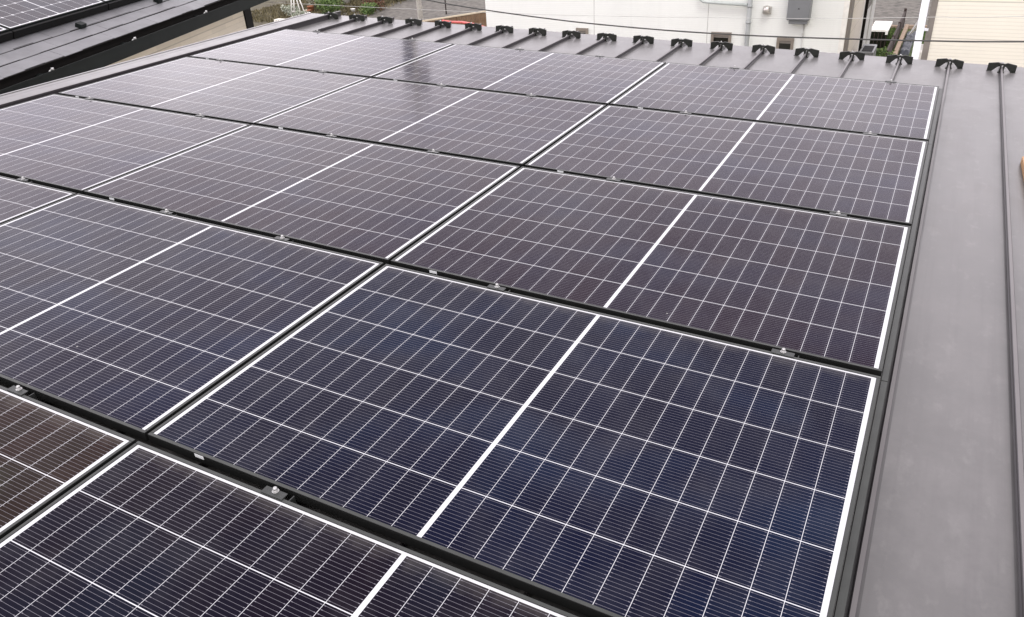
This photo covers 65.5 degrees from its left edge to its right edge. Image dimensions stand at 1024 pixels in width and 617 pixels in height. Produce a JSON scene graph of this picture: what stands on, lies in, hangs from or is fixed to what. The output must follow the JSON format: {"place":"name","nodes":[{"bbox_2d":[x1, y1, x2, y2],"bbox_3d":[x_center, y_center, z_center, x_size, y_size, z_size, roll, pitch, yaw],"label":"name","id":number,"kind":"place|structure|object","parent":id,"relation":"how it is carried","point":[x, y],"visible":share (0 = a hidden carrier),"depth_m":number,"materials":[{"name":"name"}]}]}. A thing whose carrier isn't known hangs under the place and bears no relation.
{"place":"outdoors","nodes":[
{"label":"outdoors","id":0,"kind":"place"},
{"bbox_2d":[250,0,398,26],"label":"garden soil","id":1,"kind":"structure","parent":0,"point":[262,5],"depth_m":43.24,"materials":[{"name":"brown soil"}]},
{"bbox_2d":[281,4,300,15],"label":"shrub","id":2,"kind":"object","parent":1,"relation":"on","point":[285,7],"visible":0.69,"depth_m":40.13,"materials":[{"name":"white plant"}]},
{"bbox_2d":[291,0,304,13],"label":"ladder stand","id":3,"kind":"object","parent":1,"relation":"on","point":[294,6],"visible":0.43,"depth_m":39.43,"materials":[{"name":"white paint"}]},
{"bbox_2d":[291,9,308,16],"bbox_3d":[-10.376,-14.384,38.934,0.941,0.546,0.612,-12,31,-14],"label":"shrub","id":4,"kind":"object","parent":1,"relation":"on","point":[298,12],"visible":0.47,"depth_m":38.76,"materials":[{"name":"white plant"}]},
{"bbox_2d":[307,5,313,10],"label":"flower pot","id":5,"kind":"object","parent":1,"relation":"on","point":[311,7],"visible":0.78,"depth_m":40.80,"materials":[{"name":"ceramic"}]},
{"bbox_2d":[307,0,342,7],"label":"shrub","id":6,"kind":"object","parent":1,"relation":"on","point":[320,2],"visible":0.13,"depth_m":41.09,"materials":[{"name":"green plant"}]},
{"bbox_2d":[313,0,344,13],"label":"shrub","id":7,"kind":"object","parent":1,"relation":"on","point":[325,4],"visible":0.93,"depth_m":39.36,"materials":[{"name":"green plant"}]},
{"bbox_2d":[251,0,409,22],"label":"ground cover","id":8,"kind":"object","parent":1,"relation":"on","point":[261,18],"visible":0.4,"depth_m":41.30,"materials":[{"name":"green plant"}]},
{"bbox_2d":[342,0,486,25],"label":"gravel lot","id":9,"kind":"structure","parent":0,"point":[409,10],"depth_m":39.67,"materials":[{"name":"grey gravel"}]},
{"bbox_2d":[357,2,378,14],"bbox_3d":[-7.040,-14.843,39.283,1.008,0.616,0.999,12,33,25],"label":"shrub","id":10,"kind":"object","parent":9,"relation":"on","point":[368,9],"visible":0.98,"depth_m":39.08,"materials":[{"name":"green plant"}]},
{"bbox_2d":[363,0,386,9],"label":"shrub","id":11,"kind":"object","parent":9,"relation":"on","point":[380,3],"visible":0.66,"depth_m":40.08,"materials":[{"name":"green plant"}]},
{"bbox_2d":[416,0,422,19],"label":"utility pole","id":12,"kind":"object","parent":9,"relation":"on","point":[419,6],"depth_m":36.34,"materials":[{"name":"concrete"}]},
{"bbox_2d":[422,11,486,25],"bbox_3d":[-0.738,-12.629,34.551,7.335,0.710,0.125,-18,33,-24],"label":"slat fence","id":13,"kind":"object","parent":9,"relation":"on","point":[476,18],"visible":0.22,"depth_m":33.90,"materials":[{"name":"brown wood"}]},
{"bbox_2d":[442,20,482,25],"bbox_3d":[-1.308,-10.015,29.390,0.359,1.364,8.325,-13,31,-16],"label":"safety rail","id":14,"kind":"object","parent":9,"relation":"on","point":[463,22],"visible":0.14,"depth_m":31.41,"materials":[{"name":"red plastic"}]},
{"bbox_2d":[485,0,875,52],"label":"white house","id":15,"kind":"structure","parent":0,"point":[746,17],"depth_m":15.57,"materials":[{"name":"white paint"}]},
{"bbox_2d":[576,28,587,33],"bbox_3d":[1.478,-5.673,16.758,0.270,0.450,0.046,12,33,25],"label":"window","id":16,"kind":"structure","parent":15,"relation":"in","point":[583,30],"depth_m":16.66,"materials":[{"name":"glass"}]},
{"bbox_2d":[710,32,731,43],"bbox_3d":[4.067,-5.153,15.512,0.390,0.450,0.046,12,33,25],"label":"window","id":17,"kind":"structure","parent":15,"relation":"in","point":[714,37],"depth_m":15.45,"materials":[{"name":"glass"}]},
{"bbox_2d":[776,37,793,49],"bbox_3d":[5.144,-4.879,15.030,0.310,0.450,0.046,12,33,25],"label":"window","id":18,"kind":"structure","parent":15,"relation":"in","point":[782,43],"depth_m":14.97,"materials":[{"name":"glass"}]},
{"bbox_2d":[859,44,876,55],"bbox_3d":[7.111,-4.981,16.083,0.350,0.578,0.750,12,33,25],"label":"outdoor unit","id":19,"kind":"object","parent":15,"relation":"attached to","point":[868,49],"visible":0.35,"depth_m":15.84,"materials":[{"name":"grey metal"}]},
{"bbox_2d":[873,0,931,27],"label":"road","id":20,"kind":"structure","parent":0,"point":[887,10],"depth_m":32.72,"materials":[{"name":"grey asphalt"}]},
{"bbox_2d":[890,29,925,57],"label":"lawn","id":21,"kind":"structure","parent":0,"point":[908,30],"depth_m":27.68,"materials":[{"name":"green plant"}]},
{"bbox_2d":[869,21,892,48],"bbox_3d":[12.728,-9.452,27.507,0.560,0.660,1.530,12,33,25],"label":"garden shelf","id":22,"kind":"object","parent":21,"relation":"on","point":[881,29],"visible":0.68,"depth_m":27.00,"materials":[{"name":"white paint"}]},
{"bbox_2d":[884,8,906,56],"bbox_3d":[13.158,-9.313,27.286,0.090,0.690,7.000,12,33,25],"label":"board fence","id":23,"kind":"object","parent":21,"relation":"on","point":[891,45],"visible":0.61,"depth_m":27.41,"materials":[{"name":"wood"}]},
{"bbox_2d":[879,27,925,55],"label":"lawn grass","id":24,"kind":"structure","parent":21,"relation":"on","point":[891,33],"depth_m":28.43,"materials":[{"name":"green plant"}]},
{"bbox_2d":[898,31,915,54],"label":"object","id":25,"kind":"object","parent":21,"relation":"on","point":[906,47],"visible":0.89,"depth_m":27.12,"materials":[{"name":"grey plastic"}]},
{"bbox_2d":[909,0,1023,66],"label":"cream house","id":26,"kind":"structure","parent":0,"point":[994,24],"depth_m":10.16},
{"label":"ground","id":27,"kind":"structure","parent":0,"visible":0},
{"bbox_2d":[0,0,268,93],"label":"neighbour house","id":28,"kind":"structure","parent":27,"relation":"on","point":[135,30],"depth_m":9.31,"materials":[{"name":"black metal"}]},
{"bbox_2d":[0,26,12,42],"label":"solar panel","id":29,"kind":"object","parent":28,"relation":"on","point":[6,34],"visible":1,"depth_m":8.19,"materials":[{"name":"black glass"}]},
{"bbox_2d":[0,0,107,38],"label":"solar panel","id":30,"kind":"object","parent":28,"relation":"on","point":[19,18],"visible":1,"depth_m":8.84,"materials":[{"name":"black glass"}]},
{"bbox_2d":[102,0,140,9],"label":"solar panel","id":31,"kind":"object","parent":28,"relation":"on","point":[112,4],"visible":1,"depth_m":9.87,"materials":[{"name":"black glass"}]},
{"bbox_2d":[267,2,1023,18],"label":"overhead cable","id":32,"kind":"object","parent":28,"relation":"attached to","point":[691,17],"visible":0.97,"depth_m":9.77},
{"bbox_2d":[426,0,1023,42],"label":"overhead cable","id":33,"kind":"object","parent":28,"relation":"attached to","point":[740,34],"visible":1,"depth_m":9.54,"materials":[{"name":"rubber"}]},
{"bbox_2d":[0,11,1023,616],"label":"house","id":34,"kind":"structure","parent":27,"relation":"on","point":[942,529],"depth_m":2.68,"materials":[{"name":"metal"}]},
{"bbox_2d":[7,385,37,399],"bbox_3d":[-1.470,0.273,2.396,0.084,0.094,0.032,13,33,24],"label":"panel clamp","id":35,"kind":"object","parent":34,"relation":"attached to","point":[18,389],"visible":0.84,"depth_m":2.38,"materials":[{"name":"metal"}]},
{"bbox_2d":[16,177,32,182],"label":"panel clamp","id":36,"kind":"object","parent":34,"relation":"attached to","point":[22,179],"visible":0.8,"depth_m":3.94,"materials":[{"name":"metal"}]},
{"bbox_2d":[0,176,76,223],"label":"solar panel","id":37,"kind":"object","parent":34,"relation":"on","point":[18,198],"visible":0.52,"depth_m":3.75,"materials":[{"name":"glass"}]},
{"bbox_2d":[0,385,135,538],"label":"solar panel","id":38,"kind":"object","parent":34,"relation":"attached to","point":[49,454],"visible":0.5,"depth_m":2.13,"materials":[{"name":"black glass"}]},
{"bbox_2d":[0,94,249,194],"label":"solar panel","id":39,"kind":"object","parent":34,"relation":"attached to","point":[77,145],"visible":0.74,"depth_m":4.51,"materials":[{"name":"black glass"}]},
{"bbox_2d":[159,209,177,215],"bbox_3d":[-1.530,-0.399,3.555,0.084,0.094,0.032,13,33,24],"label":"panel clamp","id":40,"kind":"object","parent":34,"relation":"attached to","point":[165,211],"visible":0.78,"depth_m":3.54,"materials":[{"name":"metal"}]},
{"bbox_2d":[0,193,383,440],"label":"solar panel","id":41,"kind":"object","parent":34,"relation":"attached to","point":[139,322],"visible":0.87,"depth_m":2.84,"materials":[{"name":"glass"}]},
{"bbox_2d":[58,57,367,124],"bbox_3d":[-2.043,-1.526,5.486,1.762,0.033,1.135,13,33,24],"label":"solar panel","id":42,"kind":"object","parent":34,"relation":"attached to","point":[250,94],"visible":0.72,"depth_m":5.41,"materials":[{"name":"glass"}]},
{"bbox_2d":[261,486,296,503],"bbox_3d":[-0.579,0.485,1.988,0.084,0.094,0.032,13,33,24],"label":"panel clamp","id":43,"kind":"object","parent":34,"relation":"attached to","point":[275,492],"visible":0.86,"depth_m":1.97,"materials":[{"name":"metal"}]},
{"bbox_2d":[273,235,293,241],"bbox_3d":[-0.936,-0.258,3.283,0.084,0.093,0.032,13,33,24],"label":"panel clamp","id":44,"kind":"object","parent":34,"relation":"attached to","point":[282,238],"visible":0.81,"depth_m":3.26,"materials":[{"name":"metal"}]},
{"bbox_2d":[0,441,577,616],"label":"solar panel","id":45,"kind":"object","parent":34,"relation":"on","point":[138,529],"visible":1,"depth_m":1.79,"materials":[{"name":"glass"}]},
{"bbox_2d":[84,125,519,264],"bbox_3d":[-1.002,-0.620,3.877,1.762,0.032,1.135,13,33,24],"label":"solar panel","id":46,"kind":"object","parent":34,"relation":"attached to","point":[385,204],"visible":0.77,"depth_m":3.77,"materials":[{"name":"glass"}]},
{"bbox_2d":[189,29,453,77],"bbox_3d":[-1.511,-2.058,6.373,1.762,0.031,1.135,13,33,24],"label":"solar panel","id":47,"kind":"object","parent":34,"relation":"attached to","point":[355,55],"visible":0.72,"depth_m":6.30,"materials":[{"name":"black glass"}]},
{"bbox_2d":[324,12,338,19],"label":"snow guard","id":48,"kind":"object","parent":34,"relation":"on","point":[333,15],"visible":0.94,"depth_m":8.08,"materials":[{"name":"metal"}]},
{"bbox_2d":[349,14,364,21],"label":"snow guard","id":49,"kind":"object","parent":34,"relation":"on","point":[359,16],"visible":0.96,"depth_m":7.95,"materials":[{"name":"metal"}]},
{"bbox_2d":[377,16,392,23],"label":"snow guard","id":50,"kind":"object","parent":34,"relation":"on","point":[389,20],"visible":0.97,"depth_m":7.81,"materials":[{"name":"metal"}]},
{"bbox_2d":[405,18,421,25],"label":"snow guard","id":51,"kind":"object","parent":34,"relation":"on","point":[412,21],"visible":0.93,"depth_m":7.68,"materials":[{"name":"metal"}]},
{"bbox_2d":[255,78,605,167],"bbox_3d":[-0.469,-1.152,4.763,1.762,0.032,1.135,13,33,24],"label":"solar panel","id":52,"kind":"object","parent":34,"relation":"attached to","point":[513,129],"visible":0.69,"depth_m":4.67,"materials":[{"name":"glass"}]},
{"bbox_2d":[426,149,442,153],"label":"panel clamp","id":53,"kind":"object","parent":34,"relation":"attached to","point":[433,151],"visible":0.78,"depth_m":4.15,"materials":[{"name":"metal"}]},
{"bbox_2d":[433,20,450,28],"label":"snow guard","id":54,"kind":"object","parent":34,"relation":"on","point":[441,23],"visible":0.98,"depth_m":7.54,"materials":[{"name":"metal"}]},
{"bbox_2d":[465,22,481,30],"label":"snow guard","id":55,"kind":"object","parent":34,"relation":"on","point":[478,27],"visible":0.97,"depth_m":7.41,"materials":[{"name":"metal"}]},
{"bbox_2d":[487,283,510,291],"bbox_3d":[-0.046,-0.046,2.874,0.084,0.094,0.032,13,33,24],"label":"panel clamp","id":56,"kind":"object","parent":34,"relation":"attached to","point":[496,286],"visible":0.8,"depth_m":2.85,"materials":[{"name":"metal"}]},
{"bbox_2d":[495,25,512,32],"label":"snow guard","id":57,"kind":"object","parent":34,"relation":"on","point":[503,28],"visible":0.99,"depth_m":7.27,"materials":[{"name":"metal"}]},
{"bbox_2d":[148,264,880,616],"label":"solar panel","id":58,"kind":"object","parent":34,"relation":"attached to","point":[588,462],"visible":1,"depth_m":2.12,"materials":[{"name":"blue glass"}]},
{"bbox_2d":[373,44,665,105],"bbox_3d":[0.065,-1.684,5.651,1.762,0.032,1.135,13,33,24],"label":"solar panel","id":59,"kind":"object","parent":34,"relation":"attached to","point":[606,81],"visible":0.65,"depth_m":5.57,"materials":[{"name":"glass"}]},
{"bbox_2d":[528,27,546,35],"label":"snow guard","id":60,"kind":"object","parent":34,"relation":"on","point":[543,32],"visible":0.99,"depth_m":7.13,"materials":[{"name":"metal"}]},
{"bbox_2d":[562,30,580,38],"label":"snow guard","id":61,"kind":"object","parent":34,"relation":"on","point":[577,34],"visible":0.99,"depth_m":6.99,"materials":[{"name":"metal"}]},
{"bbox_2d":[596,32,616,41],"bbox_3d":[0.813,-2.353,6.879,0.187,0.070,0.065,14,32,25],"label":"snow guard","id":62,"kind":"object","parent":34,"relation":"on","point":[612,37],"visible":0.98,"depth_m":6.86,"materials":[{"name":"metal"}]},
{"bbox_2d":[606,176,623,181],"bbox_3d":[0.487,-0.578,3.761,0.084,0.094,0.032,13,33,24],"label":"panel clamp","id":63,"kind":"object","parent":34,"relation":"attached to","point":[614,179],"visible":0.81,"depth_m":3.74,"materials":[{"name":"metal"}]},
{"bbox_2d":[632,35,653,43],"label":"snow guard","id":64,"kind":"object","parent":34,"relation":"on","point":[642,38],"visible":0.98,"depth_m":6.73,"materials":[{"name":"metal"}]},
{"bbox_2d":[391,167,910,375],"bbox_3d":[0.573,-0.246,3.154,1.762,0.033,1.135,13,33,24],"label":"solar panel","id":65,"kind":"object","parent":34,"relation":"attached to","point":[819,287],"visible":0.85,"depth_m":3.02,"materials":[{"name":"glass"}]},
{"bbox_2d":[670,38,692,46],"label":"snow guard","id":66,"kind":"object","parent":34,"relation":"on","point":[688,42],"visible":0.97,"depth_m":6.59,"materials":[{"name":"metal"}]},
{"bbox_2d":[709,41,732,50],"bbox_3d":[1.701,-2.140,6.467,0.187,0.070,0.065,13,36,23],"label":"snow guard","id":67,"kind":"object","parent":34,"relation":"on","point":[727,45],"visible":0.93,"depth_m":6.46,"materials":[{"name":"metal"}]},
{"bbox_2d":[525,105,927,225],"bbox_3d":[1.107,-0.777,4.040,1.762,0.030,1.135,13,33,24],"label":"solar panel","id":68,"kind":"object","parent":34,"relation":"attached to","point":[866,176],"visible":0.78,"depth_m":3.94,"materials":[{"name":"black glass"}]},
{"bbox_2d":[752,44,774,53],"bbox_3d":[2.001,-2.071,6.336,0.187,0.070,0.065,15,31,26],"label":"snow guard","id":69,"kind":"object","parent":34,"relation":"on","point":[769,48],"visible":0.93,"depth_m":6.32,"materials":[{"name":"metal"}]},
{"bbox_2d":[610,62,938,140],"bbox_3d":[1.640,-1.309,4.928,1.762,0.033,1.135,13,33,24],"label":"solar panel","id":70,"kind":"object","parent":34,"relation":"attached to","point":[893,109],"visible":0.8,"depth_m":4.84,"materials":[{"name":"black glass"}]},
{"bbox_2d":[771,348,798,357],"bbox_3d":[0.844,0.165,2.466,0.084,0.094,0.032,13,33,24],"label":"panel clamp","id":71,"kind":"object","parent":34,"relation":"attached to","point":[783,352],"visible":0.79,"depth_m":2.44,"materials":[{"name":"metal"}]},
{"bbox_2d":[794,47,818,57],"bbox_3d":[2.295,-1.998,6.196,0.187,0.070,0.065,15,33,26],"label":"snow guard","id":72,"kind":"object","parent":34,"relation":"on","point":[812,51],"visible":0.97,"depth_m":6.18,"materials":[{"name":"metal"}]},
{"bbox_2d":[829,211,849,216],"bbox_3d":[1.377,-0.366,3.353,0.084,0.094,0.032,13,33,24],"label":"panel clamp","id":73,"kind":"object","parent":34,"relation":"attached to","point":[838,213],"visible":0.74,"depth_m":3.33,"materials":[{"name":"metal"}]},
{"bbox_2d":[839,51,864,60],"bbox_3d":[2.590,-1.929,6.059,0.187,0.070,0.065,10,35,21],"label":"snow guard","id":74,"kind":"object","parent":34,"relation":"on","point":[860,56],"visible":0.94,"depth_m":6.05,"materials":[{"name":"metal"}]},
{"bbox_2d":[833,88,941,616],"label":"edge cover","id":75,"kind":"object","parent":34,"relation":"attached to","point":[843,593],"visible":0.99,"depth_m":2.19,"materials":[{"name":"metal"}]},
{"bbox_2d":[885,54,912,64],"bbox_3d":[2.891,-1.861,5.929,0.187,0.070,0.065,11,31,21],"label":"snow guard","id":76,"kind":"object","parent":34,"relation":"on","point":[906,58],"visible":0.94,"depth_m":5.92,"materials":[{"name":"metal"}]},
{"bbox_2d":[935,58,963,68],"bbox_3d":[3.184,-1.786,5.785,0.187,0.070,0.065,15,34,24],"label":"snow guard","id":77,"kind":"object","parent":34,"relation":"on","point":[956,62],"visible":0.98,"depth_m":5.77,"materials":[{"name":"metal"}]},
{"bbox_2d":[987,62,1016,72],"bbox_3d":[3.482,-1.716,5.650,0.187,0.070,0.065,16,34,26],"label":"snow guard","id":78,"kind":"object","parent":34,"relation":"on","point":[1011,68],"visible":0.97,"depth_m":5.64,"materials":[{"name":"black paint"}]},
{"bbox_2d":[1020,156,1023,179],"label":"timber board","id":79,"kind":"object","parent":34,"relation":"on","point":[1022,163],"visible":1,"depth_m":4.01,"materials":[{"name":"beige wood"}]},
{"bbox_2d":[876,46,895,56],"bbox_3d":[8.457,-5.841,18.259,0.766,0.404,0.503,-2,30,4],"label":"shrub","id":80,"kind":"object","parent":27,"relation":"on","point":[882,51],"visible":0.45,"depth_m":18.13,"materials":[{"name":"green plant"}]},
{"bbox_2d":[892,24,926,54],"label":"kerb","id":81,"kind":"structure","parent":27,"relation":"on","point":[902,36],"depth_m":28.10,"materials":[{"name":"concrete"}]}
]}

